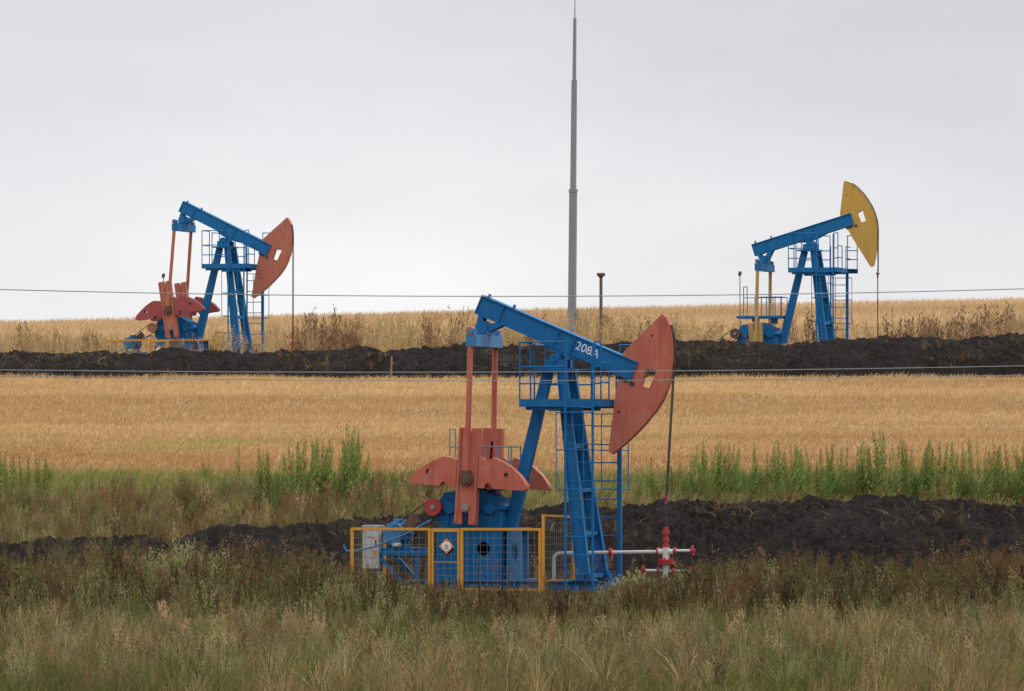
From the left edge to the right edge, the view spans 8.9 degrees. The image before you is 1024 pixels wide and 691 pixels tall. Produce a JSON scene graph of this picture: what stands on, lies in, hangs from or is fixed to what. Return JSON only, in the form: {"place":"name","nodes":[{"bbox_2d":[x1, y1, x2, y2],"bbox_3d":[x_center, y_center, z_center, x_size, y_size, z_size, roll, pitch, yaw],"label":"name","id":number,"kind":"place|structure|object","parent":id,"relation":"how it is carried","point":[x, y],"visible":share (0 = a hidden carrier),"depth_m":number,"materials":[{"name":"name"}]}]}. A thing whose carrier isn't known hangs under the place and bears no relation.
{"place":"outdoors","nodes":[
{"label":"outdoors","id":0,"kind":"place"},
{"bbox_2d":[0,366,1009,372],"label":"overhead wire","id":1,"kind":"object","parent":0,"point":[491,372],"visible":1,"depth_m":91.87,"materials":[{"name":"metal"}]},
{"bbox_2d":[0,455,1023,543],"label":"slope grass","id":2,"kind":"structure","parent":0,"point":[550,476],"depth_m":139.96,"materials":[{"name":"green plant"}]},
{"bbox_2d":[0,573,1023,690],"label":"meadow grass","id":3,"kind":"structure","parent":0,"point":[765,682],"depth_m":71.29,"materials":[{"name":"green plant"}]},
{"bbox_2d":[0,304,1023,690],"bbox_3d":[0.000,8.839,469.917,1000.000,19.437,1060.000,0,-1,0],"label":"ground","id":4,"kind":"structure","parent":0,"point":[854,448],"depth_m":169.54,"materials":[{"name":"beige plant"}]},
{"bbox_2d":[0,456,5,504],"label":"tall weed","id":5,"kind":"object","parent":4,"relation":"on","point":[2,479],"visible":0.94,"depth_m":138.45,"materials":[{"name":"green plant"}]},
{"bbox_2d":[3,456,8,499],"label":"tall weed","id":6,"kind":"object","parent":4,"relation":"on","point":[5,480],"visible":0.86,"depth_m":139.51,"materials":[{"name":"green plant"}]},
{"bbox_2d":[9,458,16,506],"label":"tall weed","id":7,"kind":"object","parent":4,"relation":"on","point":[13,484],"visible":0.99,"depth_m":138.46,"materials":[{"name":"green plant"}]},
{"bbox_2d":[33,455,41,492],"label":"tall weed","id":8,"kind":"object","parent":4,"relation":"on","point":[37,479],"visible":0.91,"depth_m":140.40,"materials":[{"name":"green plant"}]},
{"bbox_2d":[41,459,47,493],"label":"tall weed","id":9,"kind":"object","parent":4,"relation":"on","point":[45,480],"visible":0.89,"depth_m":139.75,"materials":[{"name":"green plant"}]},
{"bbox_2d":[83,559,151,595],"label":"wormwood bush","id":10,"kind":"object","parent":4,"relation":"on","point":[106,572],"visible":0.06,"depth_m":107.81,"materials":[{"name":"green plant"}]},
{"bbox_2d":[131,544,186,580],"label":"wormwood bush","id":11,"kind":"object","parent":4,"relation":"on","point":[149,565],"visible":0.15,"depth_m":110.87,"materials":[{"name":"green plant"}]},
{"bbox_2d":[104,331,229,353],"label":"safety fence","id":12,"kind":"object","parent":4,"relation":"on","point":[149,349],"visible":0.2,"depth_m":204.09,"materials":[{"name":"metal"}]},
{"bbox_2d":[148,536,220,577],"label":"wormwood bush","id":13,"kind":"object","parent":4,"relation":"on","point":[180,557],"visible":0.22,"depth_m":111.87,"materials":[{"name":"green plant"}]},
{"bbox_2d":[113,200,294,354],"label":"pumpjack","id":14,"kind":"object","parent":4,"relation":"on","point":[171,314],"visible":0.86,"depth_m":204.28,"materials":[{"name":"blue paint"}]},
{"bbox_2d":[181,551,244,594],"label":"wormwood bush","id":15,"kind":"object","parent":4,"relation":"on","point":[215,566],"visible":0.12,"depth_m":109.94,"materials":[{"name":"green plant"}]},
{"bbox_2d":[236,442,241,482],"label":"tall weed","id":16,"kind":"object","parent":4,"relation":"on","point":[239,474],"visible":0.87,"depth_m":141.97,"materials":[{"name":"green plant"}]},
{"bbox_2d":[252,449,265,512],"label":"tall weed","id":17,"kind":"object","parent":4,"relation":"on","point":[259,477],"visible":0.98,"depth_m":136.81,"materials":[{"name":"green plant"}]},
{"bbox_2d":[258,453,266,499],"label":"tall weed","id":18,"kind":"object","parent":4,"relation":"on","point":[262,487],"visible":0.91,"depth_m":136.88,"materials":[{"name":"green plant"}]},
{"bbox_2d":[263,449,272,497],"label":"tall weed","id":19,"kind":"object","parent":4,"relation":"on","point":[269,476],"visible":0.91,"depth_m":137.59,"materials":[{"name":"green plant"}]},
{"bbox_2d":[279,456,288,506],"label":"tall weed","id":20,"kind":"object","parent":4,"relation":"on","point":[283,460],"visible":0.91,"depth_m":137.12,"materials":[{"name":"green plant"}]},
{"bbox_2d":[287,445,296,486],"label":"tall weed","id":21,"kind":"object","parent":4,"relation":"on","point":[289,456],"visible":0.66,"depth_m":139.25,"materials":[{"name":"green plant"}]},
{"bbox_2d":[287,453,297,495],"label":"tall weed","id":22,"kind":"object","parent":4,"relation":"on","point":[292,468],"visible":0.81,"depth_m":137.49,"materials":[{"name":"green plant"}]},
{"bbox_2d":[294,440,302,491],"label":"tall weed","id":23,"kind":"object","parent":4,"relation":"on","point":[297,476],"visible":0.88,"depth_m":139.41,"materials":[{"name":"green plant"}]},
{"bbox_2d":[301,438,309,477],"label":"tall weed","id":24,"kind":"object","parent":4,"relation":"on","point":[304,466],"visible":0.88,"depth_m":141.87,"materials":[{"name":"green plant"}]},
{"bbox_2d":[309,440,319,497],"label":"tall weed","id":25,"kind":"object","parent":4,"relation":"on","point":[312,447],"visible":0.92,"depth_m":136.72,"materials":[{"name":"green plant"}]},
{"bbox_2d":[312,435,320,497],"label":"tall weed","id":26,"kind":"object","parent":4,"relation":"on","point":[315,475],"visible":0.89,"depth_m":136.04,"materials":[{"name":"green plant"}]},
{"bbox_2d":[322,439,332,492],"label":"tall weed","id":27,"kind":"object","parent":4,"relation":"on","point":[326,478],"visible":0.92,"depth_m":136.76,"materials":[{"name":"green plant"}]},
{"bbox_2d":[325,457,335,506],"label":"tall weed","id":28,"kind":"object","parent":4,"relation":"on","point":[330,476],"visible":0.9,"depth_m":136.00,"materials":[{"name":"green plant"}]},
{"bbox_2d":[341,446,348,497],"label":"tall weed","id":29,"kind":"object","parent":4,"relation":"on","point":[344,484],"visible":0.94,"depth_m":137.10,"materials":[{"name":"green plant"}]},
{"bbox_2d":[344,440,353,500],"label":"tall weed","id":30,"kind":"object","parent":4,"relation":"on","point":[349,473],"visible":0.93,"depth_m":136.86,"materials":[{"name":"green plant"}]},
{"bbox_2d":[349,438,360,489],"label":"tall weed","id":31,"kind":"object","parent":4,"relation":"on","point":[355,456],"visible":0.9,"depth_m":137.09,"materials":[{"name":"green plant"}]},
{"bbox_2d":[350,438,359,484],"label":"tall weed","id":32,"kind":"object","parent":4,"relation":"on","point":[353,450],"visible":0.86,"depth_m":137.24,"materials":[{"name":"green plant"}]},
{"bbox_2d":[351,442,363,494],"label":"tall weed","id":33,"kind":"object","parent":4,"relation":"on","point":[357,471],"visible":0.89,"depth_m":136.53,"materials":[{"name":"green plant"}]},
{"bbox_2d":[359,450,370,497],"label":"tall weed","id":34,"kind":"object","parent":4,"relation":"on","point":[363,478],"visible":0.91,"depth_m":136.15,"materials":[{"name":"green plant"}]},
{"bbox_2d":[362,525,383,578],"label":"control cabinet","id":35,"kind":"object","parent":4,"relation":"on","point":[374,537],"visible":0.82,"depth_m":120.34,"materials":[{"name":"grey metal"}]},
{"bbox_2d":[350,514,574,590],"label":"safety fence","id":36,"kind":"object","parent":4,"relation":"on","point":[446,546],"visible":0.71,"depth_m":119.41,"materials":[{"name":"yellow metal"}]},
{"bbox_2d":[343,294,675,592],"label":"pumpjack","id":37,"kind":"object","parent":4,"relation":"on","point":[476,476],"visible":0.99,"depth_m":119.76,"materials":[{"name":"blue paint"}]},
{"bbox_2d":[0,520,1023,690],"bbox_3d":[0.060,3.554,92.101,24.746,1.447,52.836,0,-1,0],"label":"meadow weeds","id":38,"kind":"object","parent":4,"relation":"on","point":[963,585],"visible":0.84,"depth_m":91.56,"materials":[{"name":"green plant"}]},
{"bbox_2d":[0,371,1023,478],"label":"wheat","id":39,"kind":"object","parent":4,"relation":"on","point":[892,431],"visible":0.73,"depth_m":167.62,"materials":[{"name":"yellow plant"}]},
{"bbox_2d":[0,493,1023,580],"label":"soil bank","id":40,"kind":"structure","parent":4,"relation":"on","point":[803,528],"depth_m":127.56,"materials":[{"name":"black soil"}]},
{"bbox_2d":[0,332,1023,378],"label":"soil bank","id":41,"kind":"structure","parent":4,"relation":"on","point":[840,356],"depth_m":191.63,"materials":[{"name":"black soil"}]},
{"bbox_2d":[0,296,1023,352],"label":"hilltop wheat","id":42,"kind":"object","parent":4,"relation":"on","point":[125,327],"visible":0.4,"depth_m":300.61,"materials":[{"name":"yellow plant"}]},
{"bbox_2d":[0,331,1023,580],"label":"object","id":43,"kind":"object","parent":4,"relation":"on","point":[722,501],"visible":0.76,"depth_m":129.11,"materials":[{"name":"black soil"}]},
{"bbox_2d":[0,306,1023,354],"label":"hilltop dry weeds","id":44,"kind":"object","parent":4,"relation":"on","point":[584,328],"visible":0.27,"depth_m":203.63,"materials":[{"name":"brown plant"}]},
{"bbox_2d":[16,300,1023,353],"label":"hilltop brush","id":45,"kind":"object","parent":4,"relation":"on","point":[922,333],"visible":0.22,"depth_m":202.16,"materials":[{"name":"brown plant"}]},
{"bbox_2d":[568,6,578,332],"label":"lightning mast","id":46,"kind":"object","parent":4,"relation":"on","point":[572,265],"visible":0.88,"depth_m":206.04,"materials":[{"name":"metal"}]},
{"bbox_2d":[597,273,604,340],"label":"vent post","id":47,"kind":"object","parent":4,"relation":"on","point":[600,275],"visible":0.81,"depth_m":208.02,"materials":[{"name":"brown metal"}]},
{"bbox_2d":[552,547,659,578],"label":"flow pipe","id":48,"kind":"object","parent":4,"relation":"on","point":[610,552],"visible":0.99,"depth_m":119.89,"materials":[{"name":"metal"}]},
{"bbox_2d":[605,567,656,595],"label":"wormwood bush","id":49,"kind":"object","parent":4,"relation":"on","point":[635,580],"visible":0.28,"depth_m":113.35,"materials":[{"name":"green plant"}]},
{"bbox_2d":[641,527,694,581],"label":"wellhead","id":50,"kind":"object","parent":4,"relation":"on","point":[666,551],"visible":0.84,"depth_m":119.35,"materials":[{"name":"red paint"}]},
{"bbox_2d":[687,452,695,492],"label":"tall weed","id":51,"kind":"object","parent":4,"relation":"on","point":[691,479],"visible":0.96,"depth_m":137.18,"materials":[{"name":"green plant"}]},
{"bbox_2d":[701,440,709,485],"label":"tall weed","id":52,"kind":"object","parent":4,"relation":"on","point":[705,466],"visible":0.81,"depth_m":138.78,"materials":[{"name":"green plant"}]},
{"bbox_2d":[709,449,715,495],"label":"tall weed","id":53,"kind":"object","parent":4,"relation":"on","point":[711,460],"visible":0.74,"depth_m":138.87,"materials":[{"name":"green plant"}]},
{"bbox_2d":[714,452,724,497],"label":"tall weed","id":54,"kind":"object","parent":4,"relation":"on","point":[719,479],"visible":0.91,"depth_m":136.74,"materials":[{"name":"green plant"}]},
{"bbox_2d":[721,465,728,496],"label":"tall weed","id":55,"kind":"object","parent":4,"relation":"on","point":[724,479],"visible":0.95,"depth_m":137.13,"materials":[{"name":"green plant"}]},
{"bbox_2d":[725,442,731,486],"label":"tall weed","id":56,"kind":"object","parent":4,"relation":"on","point":[728,473],"visible":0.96,"depth_m":139.02,"materials":[{"name":"green plant"}]},
{"bbox_2d":[732,465,740,501],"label":"tall weed","id":57,"kind":"object","parent":4,"relation":"on","point":[735,483],"visible":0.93,"depth_m":136.91,"materials":[{"name":"green plant"}]},
{"bbox_2d":[735,468,744,501],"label":"tall weed","id":58,"kind":"object","parent":4,"relation":"on","point":[740,483],"visible":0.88,"depth_m":136.43,"materials":[{"name":"green plant"}]},
{"bbox_2d":[752,442,758,495],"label":"tall weed","id":59,"kind":"object","parent":4,"relation":"on","point":[755,471],"visible":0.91,"depth_m":138.24,"materials":[{"name":"green plant"}]},
{"bbox_2d":[764,453,769,496],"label":"tall weed","id":60,"kind":"object","parent":4,"relation":"on","point":[766,489],"visible":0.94,"depth_m":137.31,"materials":[{"name":"green plant"}]},
{"bbox_2d":[767,456,774,492],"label":"tall weed","id":61,"kind":"object","parent":4,"relation":"on","point":[770,476],"visible":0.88,"depth_m":139.76,"materials":[{"name":"green plant"}]},
{"bbox_2d":[776,456,782,491],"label":"tall weed","id":62,"kind":"object","parent":4,"relation":"on","point":[778,468],"visible":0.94,"depth_m":137.46,"materials":[{"name":"green plant"}]},
{"bbox_2d":[779,451,786,497],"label":"tall weed","id":63,"kind":"object","parent":4,"relation":"on","point":[781,465],"visible":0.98,"depth_m":137.05,"materials":[{"name":"green plant"}]},
{"bbox_2d":[784,458,790,494],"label":"tall weed","id":64,"kind":"object","parent":4,"relation":"on","point":[787,484],"visible":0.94,"depth_m":137.20,"materials":[{"name":"green plant"}]},
{"bbox_2d":[790,448,800,497],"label":"tall weed","id":65,"kind":"object","parent":4,"relation":"on","point":[795,476],"visible":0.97,"depth_m":136.90,"materials":[{"name":"green plant"}]},
{"bbox_2d":[715,181,879,344],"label":"pumpjack","id":66,"kind":"object","parent":4,"relation":"on","point":[855,200],"visible":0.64,"depth_m":197.79,"materials":[{"name":"blue paint"}]},
{"bbox_2d":[797,449,807,496],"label":"tall weed","id":67,"kind":"object","parent":4,"relation":"on","point":[802,468],"visible":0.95,"depth_m":137.45,"materials":[{"name":"green plant"}]},
{"bbox_2d":[813,463,820,495],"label":"tall weed","id":68,"kind":"object","parent":4,"relation":"on","point":[817,485],"visible":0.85,"depth_m":137.94,"materials":[{"name":"green plant"}]},
{"bbox_2d":[819,449,826,494],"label":"tall weed","id":69,"kind":"object","parent":4,"relation":"on","point":[822,476],"visible":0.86,"depth_m":137.69,"materials":[{"name":"green plant"}]},
{"bbox_2d":[825,456,833,485],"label":"tall weed","id":70,"kind":"object","parent":4,"relation":"on","point":[827,457],"visible":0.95,"depth_m":137.35,"materials":[{"name":"green plant"}]},
{"bbox_2d":[833,458,840,495],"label":"tall weed","id":71,"kind":"object","parent":4,"relation":"on","point":[836,466],"visible":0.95,"depth_m":137.24,"materials":[{"name":"green plant"}]},
{"bbox_2d":[843,447,848,493],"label":"tall weed","id":72,"kind":"object","parent":4,"relation":"on","point":[846,470],"visible":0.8,"depth_m":138.13,"materials":[{"name":"green plant"}]},
{"bbox_2d":[854,441,864,494],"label":"tall weed","id":73,"kind":"object","parent":4,"relation":"on","point":[861,483],"visible":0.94,"depth_m":136.79,"materials":[{"name":"green plant"}]},
{"bbox_2d":[861,444,872,493],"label":"tall weed","id":74,"kind":"object","parent":4,"relation":"on","point":[868,481],"visible":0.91,"depth_m":136.45,"materials":[{"name":"green plant"}]},
{"bbox_2d":[866,449,875,495],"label":"tall weed","id":75,"kind":"object","parent":4,"relation":"on","point":[872,483],"visible":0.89,"depth_m":136.80,"materials":[{"name":"green plant"}]},
{"bbox_2d":[875,444,884,496],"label":"tall weed","id":76,"kind":"object","parent":4,"relation":"on","point":[878,483],"visible":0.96,"depth_m":137.22,"materials":[{"name":"green plant"}]},
{"bbox_2d":[876,435,885,495],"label":"tall weed","id":77,"kind":"object","parent":4,"relation":"on","point":[882,470],"visible":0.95,"depth_m":137.01,"materials":[{"name":"green plant"}]},
{"bbox_2d":[879,431,888,485],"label":"tall weed","id":78,"kind":"object","parent":4,"relation":"on","point":[884,463],"visible":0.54,"depth_m":140.05,"materials":[{"name":"green plant"}]},
{"bbox_2d":[887,455,892,492],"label":"tall weed","id":79,"kind":"object","parent":4,"relation":"on","point":[890,475],"visible":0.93,"depth_m":137.72,"materials":[{"name":"green plant"}]},
{"bbox_2d":[891,445,901,494],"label":"tall weed","id":80,"kind":"object","parent":4,"relation":"on","point":[897,464],"visible":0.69,"depth_m":138.38,"materials":[{"name":"green plant"}]},
{"bbox_2d":[891,444,902,494],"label":"tall weed","id":81,"kind":"object","parent":4,"relation":"on","point":[896,476],"visible":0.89,"depth_m":136.85,"materials":[{"name":"green plant"}]},
{"bbox_2d":[898,451,906,494],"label":"tall weed","id":82,"kind":"object","parent":4,"relation":"on","point":[902,480],"visible":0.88,"depth_m":137.08,"materials":[{"name":"green plant"}]},
{"bbox_2d":[898,439,906,483],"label":"tall weed","id":83,"kind":"object","parent":4,"relation":"on","point":[901,472],"visible":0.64,"depth_m":139.46,"materials":[{"name":"green plant"}]},
{"bbox_2d":[906,466,912,496],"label":"tall weed","id":84,"kind":"object","parent":4,"relation":"on","point":[908,480],"visible":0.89,"depth_m":136.50,"materials":[{"name":"green plant"}]},
{"bbox_2d":[920,460,928,499],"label":"tall weed","id":85,"kind":"object","parent":4,"relation":"on","point":[925,482],"visible":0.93,"depth_m":137.02,"materials":[{"name":"green plant"}]},
{"bbox_2d":[918,439,930,491],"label":"tall weed","id":86,"kind":"object","parent":4,"relation":"on","point":[929,442],"visible":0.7,"depth_m":138.79,"materials":[{"name":"green plant"}]},
{"bbox_2d":[924,447,932,497],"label":"tall weed","id":87,"kind":"object","parent":4,"relation":"on","point":[927,473],"visible":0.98,"depth_m":137.04,"materials":[{"name":"green plant"}]},
{"bbox_2d":[929,466,936,500],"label":"tall weed","id":88,"kind":"object","parent":4,"relation":"on","point":[932,492],"visible":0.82,"depth_m":136.65,"materials":[{"name":"green plant"}]},
{"bbox_2d":[936,441,945,484],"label":"tall weed","id":89,"kind":"object","parent":4,"relation":"on","point":[938,469],"visible":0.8,"depth_m":139.96,"materials":[{"name":"green plant"}]},
{"bbox_2d":[941,443,950,482],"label":"tall weed","id":90,"kind":"object","parent":4,"relation":"on","point":[944,466],"visible":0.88,"depth_m":140.31,"materials":[{"name":"green plant"}]},
{"bbox_2d":[946,442,956,498],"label":"tall weed","id":91,"kind":"object","parent":4,"relation":"on","point":[949,471],"visible":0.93,"depth_m":137.04,"materials":[{"name":"green plant"}]},
{"bbox_2d":[950,461,956,498],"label":"tall weed","id":92,"kind":"object","parent":4,"relation":"on","point":[953,487],"visible":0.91,"depth_m":136.43,"materials":[{"name":"green plant"}]},
{"bbox_2d":[959,447,965,480],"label":"tall weed","id":93,"kind":"object","parent":4,"relation":"on","point":[962,458],"visible":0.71,"depth_m":140.37,"materials":[{"name":"green plant"}]},
{"bbox_2d":[968,449,975,498],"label":"tall weed","id":94,"kind":"object","parent":4,"relation":"on","point":[971,474],"visible":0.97,"depth_m":137.60,"materials":[{"name":"green plant"}]},
{"bbox_2d":[975,441,981,489],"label":"tall weed","id":95,"kind":"object","parent":4,"relation":"on","point":[979,469],"visible":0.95,"depth_m":138.48,"materials":[{"name":"green plant"}]},
{"bbox_2d":[982,450,991,493],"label":"tall weed","id":96,"kind":"object","parent":4,"relation":"on","point":[988,461],"visible":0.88,"depth_m":138.26,"materials":[{"name":"green plant"}]},
{"bbox_2d":[985,472,992,502],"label":"tall weed","id":97,"kind":"object","parent":4,"relation":"on","point":[988,491],"visible":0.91,"depth_m":136.51,"materials":[{"name":"green plant"}]},
{"bbox_2d":[995,463,1001,498],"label":"tall weed","id":98,"kind":"object","parent":4,"relation":"on","point":[998,482],"visible":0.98,"depth_m":137.15,"materials":[{"name":"green plant"}]},
{"bbox_2d":[1017,455,1023,501],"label":"tall weed","id":99,"kind":"object","parent":4,"relation":"on","point":[1021,478],"visible":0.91,"depth_m":136.40,"materials":[{"name":"green plant"}]},
{"bbox_2d":[0,288,1023,296],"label":"overhead wire","id":100,"kind":"object","parent":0,"point":[507,296],"visible":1,"depth_m":91.99,"materials":[{"name":"metal"}]},
{"bbox_2d":[0,375,1023,380],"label":"overhead wire","id":101,"kind":"object","parent":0,"point":[512,380],"visible":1,"depth_m":91.99,"materials":[{"name":"metal"}]},
{"bbox_2d":[0,0,1023,322],"label":"sky","id":102,"kind":"structure","parent":0,"point":[407,147],"materials":[{"name":"white"}]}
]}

